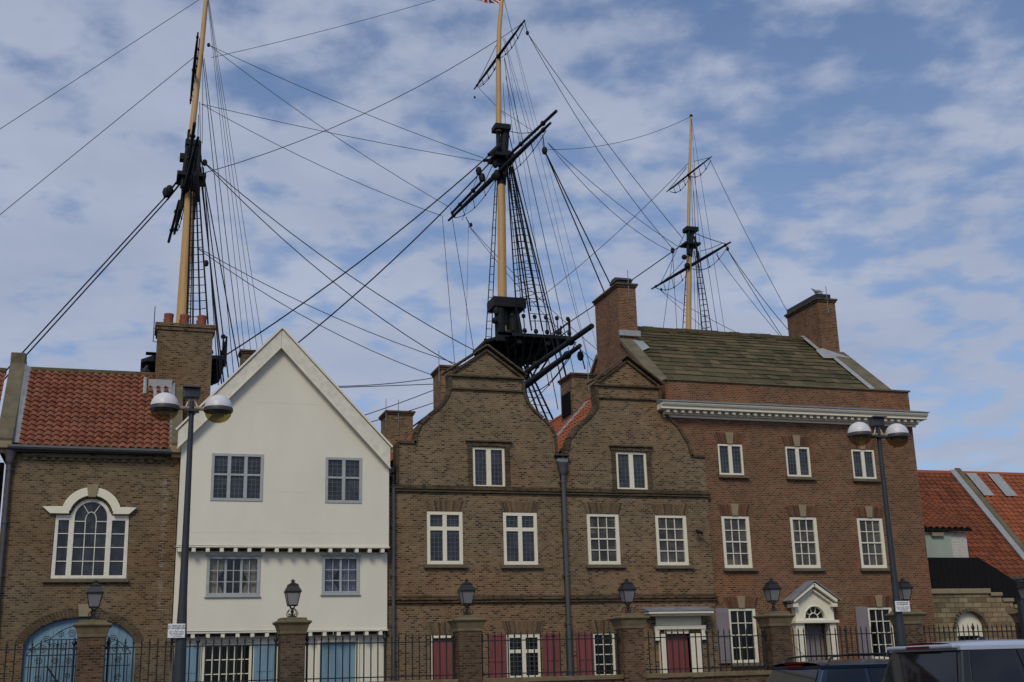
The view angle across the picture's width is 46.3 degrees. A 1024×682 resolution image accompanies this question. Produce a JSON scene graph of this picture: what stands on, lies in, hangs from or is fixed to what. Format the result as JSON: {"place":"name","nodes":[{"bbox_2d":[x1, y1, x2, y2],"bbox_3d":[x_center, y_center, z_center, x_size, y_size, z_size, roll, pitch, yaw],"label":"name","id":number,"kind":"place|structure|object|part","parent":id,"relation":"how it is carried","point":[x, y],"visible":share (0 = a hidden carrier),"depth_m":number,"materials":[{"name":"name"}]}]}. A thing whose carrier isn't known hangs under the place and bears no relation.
{"place":"outdoors","nodes":[
{"label":"outdoors","id":0,"kind":"place"},
{"bbox_2d":[0,368,6,509],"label":"neighbour house","id":1,"kind":"structure","parent":0,"point":[3,371],"depth_m":29.87,"materials":[{"name":"brick"}]},
{"bbox_2d":[73,620,111,681],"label":"gate pier","id":2,"kind":"structure","parent":0,"point":[91,635],"depth_m":24.06,"materials":[{"name":"brick"}]},
{"bbox_2d":[86,579,103,619],"bbox_3d":[-8.562,5.302,24.577,0.350,0.810,0.350,3,-16,-17],"label":"pier lantern","id":3,"kind":"object","parent":2,"relation":"on","point":[94,592],"visible":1,"depth_m":24.47,"materials":[{"name":"black metal"}]},
{"bbox_2d":[0,306,215,681],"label":"brick house","id":4,"kind":"structure","parent":0,"point":[91,458],"depth_m":28.34,"materials":[{"name":"brick"}]},
{"bbox_2d":[25,626,130,681],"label":"iron gate","id":5,"kind":"structure","parent":4,"relation":"in","point":[59,666],"depth_m":26.96,"materials":[{"name":"black metal"}]},
{"bbox_2d":[22,617,134,681],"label":"arched door","id":6,"kind":"structure","parent":4,"relation":"in","point":[49,629],"depth_m":27.50,"materials":[{"name":"blue paint"}]},
{"bbox_2d":[42,488,135,578],"bbox_3d":[-9.955,4.505,28.161,2.102,2.125,0.190,3,-16,-17],"label":"venetian window","id":7,"kind":"structure","parent":4,"relation":"in","point":[91,542],"depth_m":28.19,"materials":[{"name":"white paint"}]},
{"bbox_2d":[169,327,392,681],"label":"white house","id":8,"kind":"structure","parent":0,"point":[291,472],"depth_m":29.37,"materials":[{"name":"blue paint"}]},
{"bbox_2d":[201,643,251,681],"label":"window","id":9,"kind":"structure","parent":8,"relation":"in","point":[217,649],"depth_m":28.51,"materials":[{"name":"white paint"}]},
{"bbox_2d":[204,554,261,597],"bbox_3d":[-6.708,5.659,28.814,1.320,1.010,0.250,3,-16,-17],"label":"window","id":10,"kind":"structure","parent":8,"relation":"in","point":[227,576],"depth_m":28.83,"materials":[{"name":"white paint"}]},
{"bbox_2d":[210,453,263,500],"bbox_3d":[-6.688,3.320,29.158,1.240,1.160,0.080,3,-16,-17],"label":"window","id":11,"kind":"structure","parent":8,"relation":"in","point":[234,477],"depth_m":29.15,"materials":[{"name":"grey paint"}]},
{"bbox_2d":[320,642,354,681],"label":"door","id":12,"kind":"structure","parent":8,"relation":"in","point":[324,646],"depth_m":29.25,"materials":[{"name":"blue paint"}]},
{"bbox_2d":[320,554,360,595],"bbox_3d":[-4.243,5.785,29.583,0.990,0.990,0.250,3,-16,-17],"label":"window","id":13,"kind":"structure","parent":8,"relation":"in","point":[340,573],"depth_m":29.58,"materials":[{"name":"blue paint"}]},
{"bbox_2d":[325,457,361,503],"bbox_3d":[-4.208,3.480,29.922,0.920,1.150,0.080,3,-16,-17],"label":"window","id":14,"kind":"structure","parent":8,"relation":"in","point":[343,475],"depth_m":29.92,"materials":[{"name":"grey paint"}]},
{"bbox_2d":[272,617,311,681],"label":"gate pier","id":15,"kind":"structure","parent":0,"point":[291,632],"depth_m":25.25,"materials":[{"name":"brick"}]},
{"bbox_2d":[284,579,301,616],"bbox_3d":[-4.719,5.528,25.767,0.350,0.810,0.350,3,-16,-17],"label":"pier lantern","id":16,"kind":"object","parent":15,"relation":"on","point":[292,591],"visible":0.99,"depth_m":25.67,"materials":[{"name":"black metal"}]},
{"bbox_2d":[0,0,787,634],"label":"tall ship","id":17,"kind":"object","parent":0,"point":[518,346],"visible":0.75,"depth_m":61.62,"materials":[{"name":"black paint"}]},
{"bbox_2d":[334,344,566,681],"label":"gabled house","id":18,"kind":"structure","parent":0,"point":[474,491],"depth_m":31.06,"materials":[{"name":"brown brick"}]},
{"bbox_2d":[433,638,451,679],"bbox_3d":[-1.675,8.647,29.788,0.630,2.450,0.050,3,-16,-17],"label":"door","id":19,"kind":"structure","parent":18,"relation":"in","point":[436,644],"depth_m":29.96,"materials":[{"name":"paint"}]},
{"bbox_2d":[427,511,462,563],"bbox_3d":[-1.731,5.053,30.749,0.950,1.350,0.080,3,-16,-17],"label":"window","id":20,"kind":"structure","parent":18,"relation":"in","point":[444,528],"depth_m":30.75,"materials":[{"name":"white paint"}]},
{"bbox_2d":[473,447,504,485],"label":"window","id":21,"kind":"structure","parent":18,"relation":"in","point":[488,462],"depth_m":31.61,"materials":[{"name":"white paint"}]},
{"bbox_2d":[503,512,537,564],"bbox_3d":[0.210,5.172,31.349,0.940,1.360,0.080,3,-16,-17],"label":"window","id":22,"kind":"structure","parent":18,"relation":"in","point":[520,539],"depth_m":31.34,"materials":[{"name":"white paint"}]},
{"bbox_2d":[506,634,540,677],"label":"window","id":23,"kind":"structure","parent":18,"relation":"in","point":[511,636],"depth_m":30.56,"materials":[{"name":"white paint"}]},
{"bbox_2d":[447,615,487,681],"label":"gate pier","id":24,"kind":"structure","parent":0,"point":[467,629],"depth_m":26.39,"materials":[{"name":"brick"}]},
{"bbox_2d":[457,578,475,614],"bbox_3d":[-1.018,5.745,26.913,0.350,0.810,0.350,3,-16,-17],"label":"pier lantern","id":25,"kind":"object","parent":24,"relation":"on","point":[466,590],"visible":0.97,"depth_m":26.82,"materials":[{"name":"black metal"}]},
{"bbox_2d":[0,0,1023,525],"label":"sky","id":26,"kind":"structure","parent":0,"point":[869,152],"materials":[{"name":"blue"}]},
{"bbox_2d":[372,670,771,681],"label":"garden wall","id":27,"kind":"structure","parent":0,"point":[750,676],"depth_m":27.62,"materials":[{"name":"brick"}]},
{"bbox_2d":[0,638,77,681],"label":"iron railing","id":28,"kind":"object","parent":27,"relation":"on","point":[74,643],"visible":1,"depth_m":23.99,"materials":[{"name":"black metal"}]},
{"bbox_2d":[105,634,279,681],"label":"iron railing","id":29,"kind":"object","parent":27,"relation":"on","point":[108,647],"visible":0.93,"depth_m":24.88,"materials":[{"name":"black metal"}]},
{"bbox_2d":[305,632,456,681],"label":"iron railing","id":30,"kind":"object","parent":27,"relation":"on","point":[452,641],"visible":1,"depth_m":25.98,"materials":[{"name":"black metal"}]},
{"bbox_2d":[481,629,620,677],"bbox_3d":[0.875,7.073,27.151,3.390,1.040,0.090,3,-16,-17],"label":"iron railing","id":31,"kind":"object","parent":27,"relation":"on","point":[616,638],"visible":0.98,"depth_m":27.15,"materials":[{"name":"black metal"}]},
{"bbox_2d":[644,627,768,673],"bbox_3d":[4.556,7.289,28.292,3.310,1.040,0.090,3,-16,-17],"label":"iron railing","id":32,"kind":"object","parent":27,"relation":"on","point":[763,635],"visible":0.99,"depth_m":28.30,"materials":[{"name":"black metal"}]},
{"bbox_2d":[791,626,894,661],"bbox_3d":[8.161,7.500,29.408,3.230,1.040,0.090,3,-16,-17],"label":"iron railing","id":33,"kind":"object","parent":27,"relation":"on","point":[845,634],"visible":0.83,"depth_m":29.41,"materials":[{"name":"black metal"}]},
{"bbox_2d":[923,623,1021,642],"bbox_3d":[11.728,7.710,30.513,3.230,1.040,0.090,3,-16,-17],"label":"iron railing","id":34,"kind":"object","parent":27,"relation":"on","point":[972,631],"visible":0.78,"depth_m":30.57,"materials":[{"name":"black metal"}]},
{"bbox_2d":[608,613,649,681],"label":"gate pier","id":35,"kind":"structure","parent":0,"point":[629,627],"depth_m":27.54,"materials":[{"name":"brick"}]},
{"bbox_2d":[618,578,636,612],"bbox_3d":[2.701,5.963,28.066,0.350,0.810,0.350,3,-16,-17],"label":"pier lantern","id":36,"kind":"object","parent":35,"relation":"on","point":[627,589],"visible":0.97,"depth_m":27.98,"materials":[{"name":"black metal"}]},
{"bbox_2d":[549,355,719,680],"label":"gabled house","id":37,"kind":"structure","parent":0,"point":[635,494],"depth_m":32.41,"materials":[{"name":"brown brick"}]},
{"bbox_2d":[586,513,620,563],"bbox_3d":[2.431,5.303,32.058,0.930,1.350,0.100,3,-16,-17],"label":"window","id":38,"kind":"structure","parent":37,"relation":"in","point":[603,537],"depth_m":32.06,"materials":[{"name":"white paint"}]},
{"bbox_2d":[593,633,615,674],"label":"window","id":39,"kind":"structure","parent":37,"relation":"in","point":[600,635],"depth_m":31.22,"materials":[{"name":"white paint"}]},
{"bbox_2d":[616,452,647,488],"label":"window","id":40,"kind":"structure","parent":37,"relation":"in","point":[631,468],"depth_m":32.81,"materials":[{"name":"white paint"}]},
{"bbox_2d":[655,515,688,564],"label":"window","id":41,"kind":"structure","parent":37,"relation":"in","point":[671,530],"depth_m":32.64,"materials":[{"name":"white paint"}]},
{"bbox_2d":[665,634,689,677],"bbox_3d":[4.387,8.986,31.697,0.900,2.500,0.060,3,-16,-17],"label":"door","id":42,"kind":"structure","parent":37,"relation":"in","point":[669,640],"depth_m":31.88,"materials":[{"name":"paint"}]},
{"bbox_2d":[590,270,936,675],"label":"town house","id":43,"kind":"structure","parent":0,"point":[765,422],"depth_m":34.44,"materials":[{"name":"red brick"}]},
{"bbox_2d":[717,444,743,474],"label":"window","id":44,"kind":"structure","parent":43,"relation":"in","point":[730,456],"depth_m":33.88,"materials":[{"name":"white paint"}]},
{"bbox_2d":[721,516,752,567],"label":"window","id":45,"kind":"structure","parent":43,"relation":"in","point":[735,529],"depth_m":33.28,"materials":[{"name":"white paint"}]},
{"bbox_2d":[728,608,758,662],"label":"window","id":46,"kind":"structure","parent":43,"relation":"in","point":[742,618],"depth_m":32.62,"materials":[{"name":"white paint"}]},
{"bbox_2d":[785,446,811,476],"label":"window","id":47,"kind":"structure","parent":43,"relation":"in","point":[797,458],"depth_m":34.52,"materials":[{"name":"white paint"}]},
{"bbox_2d":[790,517,820,567],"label":"window","id":48,"kind":"structure","parent":43,"relation":"in","point":[804,534],"depth_m":33.92,"materials":[{"name":"white paint"}]},
{"bbox_2d":[804,623,824,660],"bbox_3d":[8.309,9.161,33.053,0.840,2.680,0.070,3,-16,-17],"label":"door","id":49,"kind":"structure","parent":43,"relation":"in","point":[816,626],"depth_m":33.29,"materials":[{"name":"grey paint"}]},
{"bbox_2d":[811,288,822,293],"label":"gull","id":50,"kind":"object","parent":43,"relation":"on","point":[818,291],"visible":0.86,"depth_m":40.05,"materials":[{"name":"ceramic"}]},
{"bbox_2d":[851,449,876,478],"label":"window","id":51,"kind":"structure","parent":43,"relation":"in","point":[863,461],"depth_m":35.16,"materials":[{"name":"white paint"}]},
{"bbox_2d":[857,518,886,567],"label":"window","id":52,"kind":"structure","parent":43,"relation":"in","point":[870,530],"depth_m":34.56,"materials":[{"name":"white paint"}]},
{"bbox_2d":[867,607,894,658],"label":"window","id":53,"kind":"structure","parent":43,"relation":"in","point":[876,615],"depth_m":33.92,"materials":[{"name":"white paint"}]},
{"bbox_2d":[753,611,795,669],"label":"gate pier","id":54,"kind":"structure","parent":0,"point":[776,625],"depth_m":28.70,"materials":[{"name":"brick"}]},
{"bbox_2d":[762,578,781,611],"bbox_3d":[6.345,6.177,29.194,0.350,0.810,0.350,3,-16,-17],"label":"pier lantern","id":55,"kind":"object","parent":54,"relation":"on","point":[772,588],"visible":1,"depth_m":29.11,"materials":[{"name":"black metal"}]},
{"bbox_2d":[885,610,927,646],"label":"gate pier","id":56,"kind":"structure","parent":0,"point":[913,622],"depth_m":29.83,"materials":[{"name":"brick"}]},
{"bbox_2d":[898,577,912,609],"bbox_3d":[9.912,6.386,30.299,0.350,0.810,0.350,3,-16,-17],"label":"pier lantern","id":57,"kind":"object","parent":56,"relation":"on","point":[905,589],"visible":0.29,"depth_m":30.20,"materials":[{"name":"black metal"}]},
{"bbox_2d":[931,588,1017,641],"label":"stone wall","id":58,"kind":"structure","parent":0,"point":[964,608],"depth_m":37.16,"materials":[{"name":"stone"}]},
{"bbox_2d":[956,612,982,640],"bbox_3d":[14.131,9.889,36.866,1.020,3.010,0.120,3,-16,-17],"label":"arched door","id":59,"kind":"structure","parent":58,"relation":"in","point":[967,618],"depth_m":37.13,"materials":[{"name":"white paint"}]},
{"bbox_2d":[928,557,1020,604],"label":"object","id":60,"kind":"object","parent":58,"relation":"attached to","point":[959,573],"visible":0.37,"depth_m":38.00,"materials":[{"name":"black"}]},
{"bbox_2d":[1007,609,1020,638],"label":"gate pier","id":61,"kind":"structure","parent":0,"point":[1014,615],"depth_m":31.28,"materials":[{"name":"stone"}]},
{"bbox_2d":[1016,578,1023,597],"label":"pier lantern","id":62,"kind":"object","parent":61,"relation":"on","point":[1020,587],"visible":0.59,"depth_m":31.42,"materials":[{"name":"black metal"}]},
{"label":"ground","id":63,"kind":"structure","parent":0,"visible":0},
{"bbox_2d":[149,385,232,681],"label":"street lamp","id":64,"kind":"object","parent":63,"relation":"on","point":[164,406],"visible":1,"depth_m":20.90,"materials":[{"name":"metal"}]},
{"bbox_2d":[167,624,185,637],"bbox_3d":[-5.623,4.857,20.078,0.304,0.230,0.019,3,-16,-17],"label":"sign plate","id":65,"kind":"object","parent":64,"relation":"attached to","point":[176,630],"visible":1,"depth_m":20.07,"materials":[{"name":"white metal"}]},
{"bbox_2d":[766,641,891,681],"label":"parked car","id":66,"kind":"object","parent":63,"relation":"on","point":[852,670],"visible":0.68,"depth_m":17.29,"materials":[{"name":"black paint"}]},
{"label":"rear window","id":67,"kind":"part","parent":66,"relation":"part of","materials":[{"name":"grey glass"}]},
{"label":"side window","id":68,"kind":"part","parent":66,"relation":"part of","materials":[{"name":"black glass"}]},
{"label":"side window","id":69,"kind":"part","parent":66,"relation":"part of","materials":[{"name":"black glass"}]},
{"bbox_2d":[847,416,909,645],"bbox_3d":[7.850,4.804,24.627,1.440,6.595,0.520,3,-16,-17],"label":"street lamp","id":70,"kind":"object","parent":63,"relation":"on","point":[894,435],"visible":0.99,"depth_m":25.08,"materials":[{"name":"metal"}]},
{"bbox_2d":[895,601,909,611],"bbox_3d":[7.942,5.393,24.354,0.340,0.210,0.019,3,-16,-17],"label":"sign plate","id":71,"kind":"object","parent":70,"relation":"attached to","point":[902,606],"visible":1,"depth_m":24.35,"materials":[{"name":"white metal"}]},
{"bbox_2d":[881,636,1023,681],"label":"parked car","id":72,"kind":"object","parent":63,"relation":"on","point":[980,659],"visible":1,"depth_m":15.14,"materials":[{"name":"silver metal"}]},
{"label":"rear window","id":73,"kind":"part","parent":72,"relation":"part of","materials":[{"name":"black glass"}]},
{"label":"side window","id":74,"kind":"part","parent":72,"relation":"part of","materials":[{"name":"black glass"}]},
{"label":"side window","id":75,"kind":"part","parent":72,"relation":"part of","materials":[{"name":"black glass"}]},
{"bbox_2d":[917,468,1023,582],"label":"tiled cottage","id":76,"kind":"structure","parent":63,"relation":"on","point":[957,521],"depth_m":40.86,"materials":[{"name":"orange tile"}]},
{"bbox_2d":[961,471,1023,557],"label":"neighbour cottage","id":77,"kind":"structure","parent":63,"relation":"on","point":[1002,493],"depth_m":43.51,"materials":[{"name":"orange tile"}]},
{"bbox_2d":[1015,598,1023,638],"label":"steel post","id":78,"kind":"object","parent":63,"relation":"on","point":[1020,604],"visible":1,"depth_m":30.71,"materials":[{"name":"metal"}]}
]}

